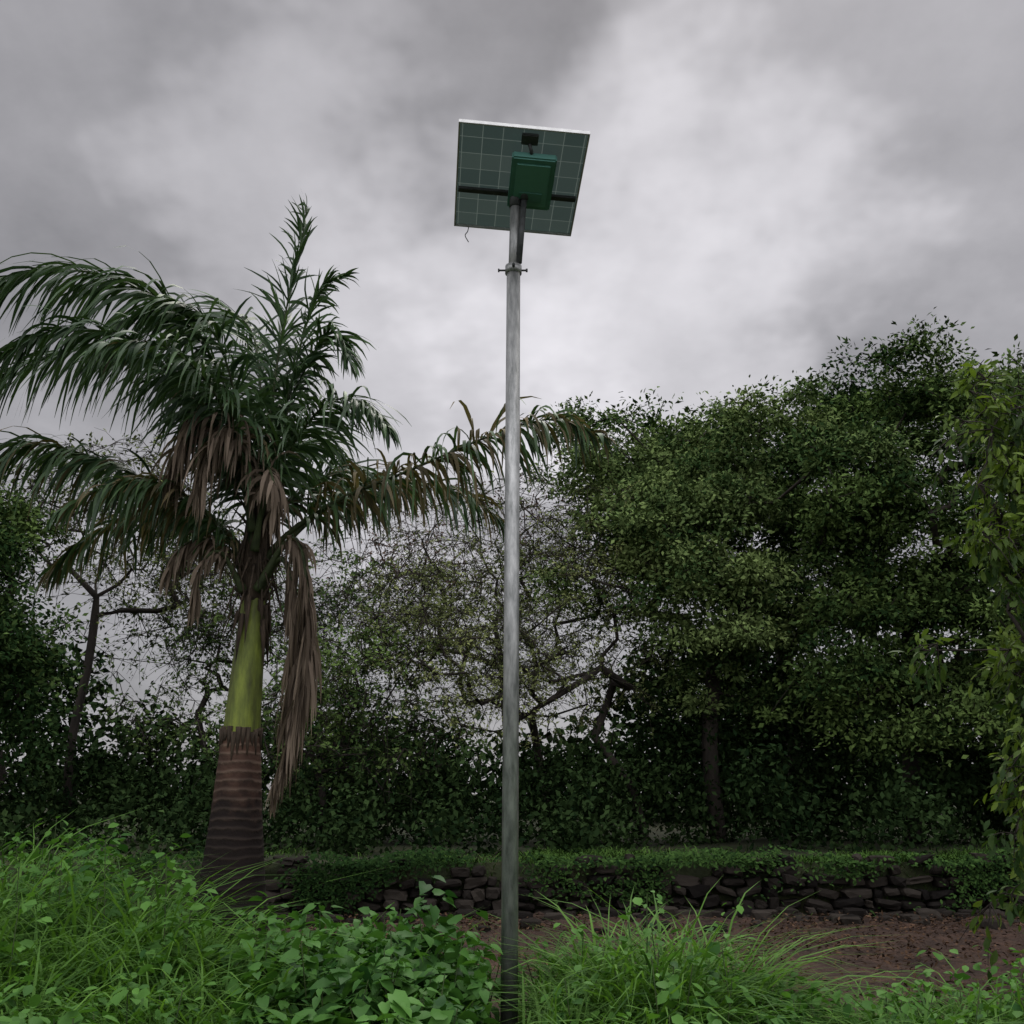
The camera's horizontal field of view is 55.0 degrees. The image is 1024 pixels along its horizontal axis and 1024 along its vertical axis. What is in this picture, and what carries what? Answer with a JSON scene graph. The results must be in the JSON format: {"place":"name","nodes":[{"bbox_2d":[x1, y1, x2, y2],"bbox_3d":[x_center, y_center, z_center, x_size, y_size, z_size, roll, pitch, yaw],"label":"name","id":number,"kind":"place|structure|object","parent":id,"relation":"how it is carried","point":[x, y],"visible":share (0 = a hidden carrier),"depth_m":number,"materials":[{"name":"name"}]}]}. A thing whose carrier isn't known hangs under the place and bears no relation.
{"place":"outdoors","nodes":[
{"label":"outdoors","id":0,"kind":"place"},
{"bbox_2d":[0,794,1023,1023],"bbox_3d":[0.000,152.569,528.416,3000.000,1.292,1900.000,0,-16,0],"label":"ground","id":1,"kind":"structure","parent":0,"point":[273,868],"depth_m":13.48,"materials":[{"name":"green plant"}]},
{"bbox_2d":[0,475,120,815],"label":"broadleaf tree","id":2,"kind":"object","parent":1,"relation":"on","point":[24,675],"visible":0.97,"depth_m":16.48,"materials":[{"name":"green plant"}]},
{"bbox_2d":[0,427,288,831],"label":"twiggy tree","id":3,"kind":"object","parent":1,"relation":"on","point":[90,651],"visible":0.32,"depth_m":20.22,"materials":[{"name":"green plant"}]},
{"bbox_2d":[0,816,337,1023],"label":"weed plant","id":4,"kind":"object","parent":1,"relation":"on","point":[115,1000],"visible":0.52,"depth_m":6.13,"materials":[{"name":"green plant"}]},
{"bbox_2d":[49,527,428,830],"bbox_3d":[-5.529,3.378,20.896,7.793,6.661,4.633,0,-16,0],"label":"broadleaf tree","id":5,"kind":"object","parent":1,"relation":"on","point":[208,640],"visible":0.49,"depth_m":20.71,"materials":[{"name":"green plant"}]},
{"bbox_2d":[0,809,568,1023],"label":"grass","id":6,"kind":"structure","parent":1,"relation":"on","point":[71,958],"depth_m":5.87,"materials":[{"name":"green plant"}]},
{"bbox_2d":[0,194,623,956],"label":"royal palm tree","id":7,"kind":"object","parent":1,"relation":"on","point":[258,454],"visible":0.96,"depth_m":9.99,"materials":[{"name":"green plant"}]},
{"bbox_2d":[164,595,492,841],"bbox_3d":[-3.140,3.596,17.602,5.762,4.396,2.711,-2,-16,8],"label":"broadleaf tree","id":8,"kind":"object","parent":1,"relation":"on","point":[345,711],"visible":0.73,"depth_m":17.39,"materials":[{"name":"green plant"}]},
{"bbox_2d":[198,875,526,1023],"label":"vine plant","id":9,"kind":"object","parent":1,"relation":"on","point":[419,966],"visible":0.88,"depth_m":5.36,"materials":[{"name":"green plant"}]},
{"bbox_2d":[309,460,634,824],"bbox_3d":[-0.741,3.308,25.249,9.848,9.212,5.034,0,-16,0],"label":"twiggy tree","id":10,"kind":"object","parent":1,"relation":"on","point":[427,541],"visible":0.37,"depth_m":25.61,"materials":[{"name":"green plant"}]},
{"bbox_2d":[317,435,677,809],"bbox_3d":[-0.444,2.328,20.833,9.002,8.659,4.309,0,-16,0],"label":"acacia tree","id":11,"kind":"object","parent":1,"relation":"on","point":[535,736],"visible":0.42,"depth_m":20.59,"materials":[{"name":"green plant"}]},
{"bbox_2d":[328,477,684,840],"bbox_3d":[0.047,2.475,17.957,6.864,6.770,3.822,0,-16,0],"label":"acacia tree","id":12,"kind":"object","parent":1,"relation":"on","point":[616,680],"visible":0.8,"depth_m":17.91,"materials":[{"name":"green plant"}]},
{"bbox_2d":[4,842,1017,912],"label":"terrace grass","id":13,"kind":"structure","parent":1,"relation":"on","point":[946,855],"depth_m":13.92,"materials":[{"name":"green plant"}]},
{"bbox_2d":[0,653,1023,861],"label":"undergrowth","id":14,"kind":"object","parent":1,"relation":"on","point":[795,804],"visible":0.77,"depth_m":17.32,"materials":[{"name":"green plant"}]},
{"bbox_2d":[0,602,1023,823],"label":"distant trees","id":15,"kind":"object","parent":1,"relation":"on","point":[132,761],"visible":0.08,"depth_m":30.55,"materials":[{"name":"green plant"}]},
{"bbox_2d":[1,818,1023,1023],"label":"plant stems","id":16,"kind":"object","parent":1,"relation":"on","point":[385,990],"visible":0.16,"depth_m":5.89,"materials":[{"name":"green plant"}]},
{"bbox_2d":[454,119,589,1023],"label":"solar street lamp","id":17,"kind":"object","parent":1,"relation":"on","point":[517,181],"visible":1,"depth_m":7.64,"materials":[{"name":"metal"}]},
{"bbox_2d":[192,853,1023,934],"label":"stone wall","id":18,"kind":"structure","parent":1,"relation":"on","point":[693,889],"depth_m":13.01,"materials":[{"name":"grey stone"}]},
{"bbox_2d":[123,844,1023,915],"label":"creeper plant","id":19,"kind":"object","parent":18,"relation":"attached to","point":[364,866],"visible":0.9,"depth_m":13.03,"materials":[{"name":"green plant"}]},
{"bbox_2d":[457,875,979,1023],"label":"grass","id":20,"kind":"structure","parent":1,"relation":"on","point":[536,1012],"depth_m":5.85,"materials":[{"name":"green plant"}]},
{"bbox_2d":[519,366,951,841],"bbox_3d":[3.987,1.575,18.790,8.074,9.027,5.993,-5,-17,18],"label":"broadleaf tree","id":21,"kind":"object","parent":1,"relation":"on","point":[696,514],"visible":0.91,"depth_m":17.98,"materials":[{"name":"green plant"}]},
{"bbox_2d":[527,362,973,819],"bbox_3d":[5.531,1.633,22.262,10.471,10.771,5.339,0,-16,0],"label":"broadleaf tree","id":22,"kind":"object","parent":1,"relation":"on","point":[834,400],"visible":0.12,"depth_m":22.18,"materials":[{"name":"green plant"}]},
{"bbox_2d":[518,890,1023,1023],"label":"weed plant","id":23,"kind":"object","parent":1,"relation":"on","point":[1016,1011],"visible":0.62,"depth_m":5.68,"materials":[{"name":"green plant"}]},
{"bbox_2d":[727,952,1023,1023],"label":"grass","id":24,"kind":"structure","parent":1,"relation":"on","point":[955,1007],"depth_m":5.82,"materials":[{"name":"green plant"}]},
{"bbox_2d":[752,307,1023,843],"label":"broadleaf tree","id":25,"kind":"object","parent":1,"relation":"on","point":[942,589],"visible":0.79,"depth_m":16.84,"materials":[{"name":"green plant"}]},
{"bbox_2d":[888,356,1023,991],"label":"young tree","id":26,"kind":"object","parent":1,"relation":"on","point":[999,544],"visible":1,"depth_m":8.43,"materials":[{"name":"green plant"}]},
{"bbox_2d":[962,333,1023,765],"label":"broadleaf tree","id":27,"kind":"object","parent":1,"relation":"on","point":[996,354],"visible":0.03,"depth_m":19.11,"materials":[{"name":"green plant"}]},
{"bbox_2d":[0,0,1023,793],"label":"sky","id":28,"kind":"structure","parent":0,"point":[765,183],"materials":[{"name":"grey"}]},
{"bbox_2d":[76,911,1023,1022],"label":"dirt path","id":29,"kind":"structure","parent":0,"point":[1000,939],"depth_m":10.27,"materials":[{"name":"brown soil"}]},
{"bbox_2d":[191,910,1012,1023],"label":"verge grass","id":30,"kind":"structure","parent":0,"point":[635,918],"depth_m":11.14,"materials":[{"name":"green plant"}]}
]}

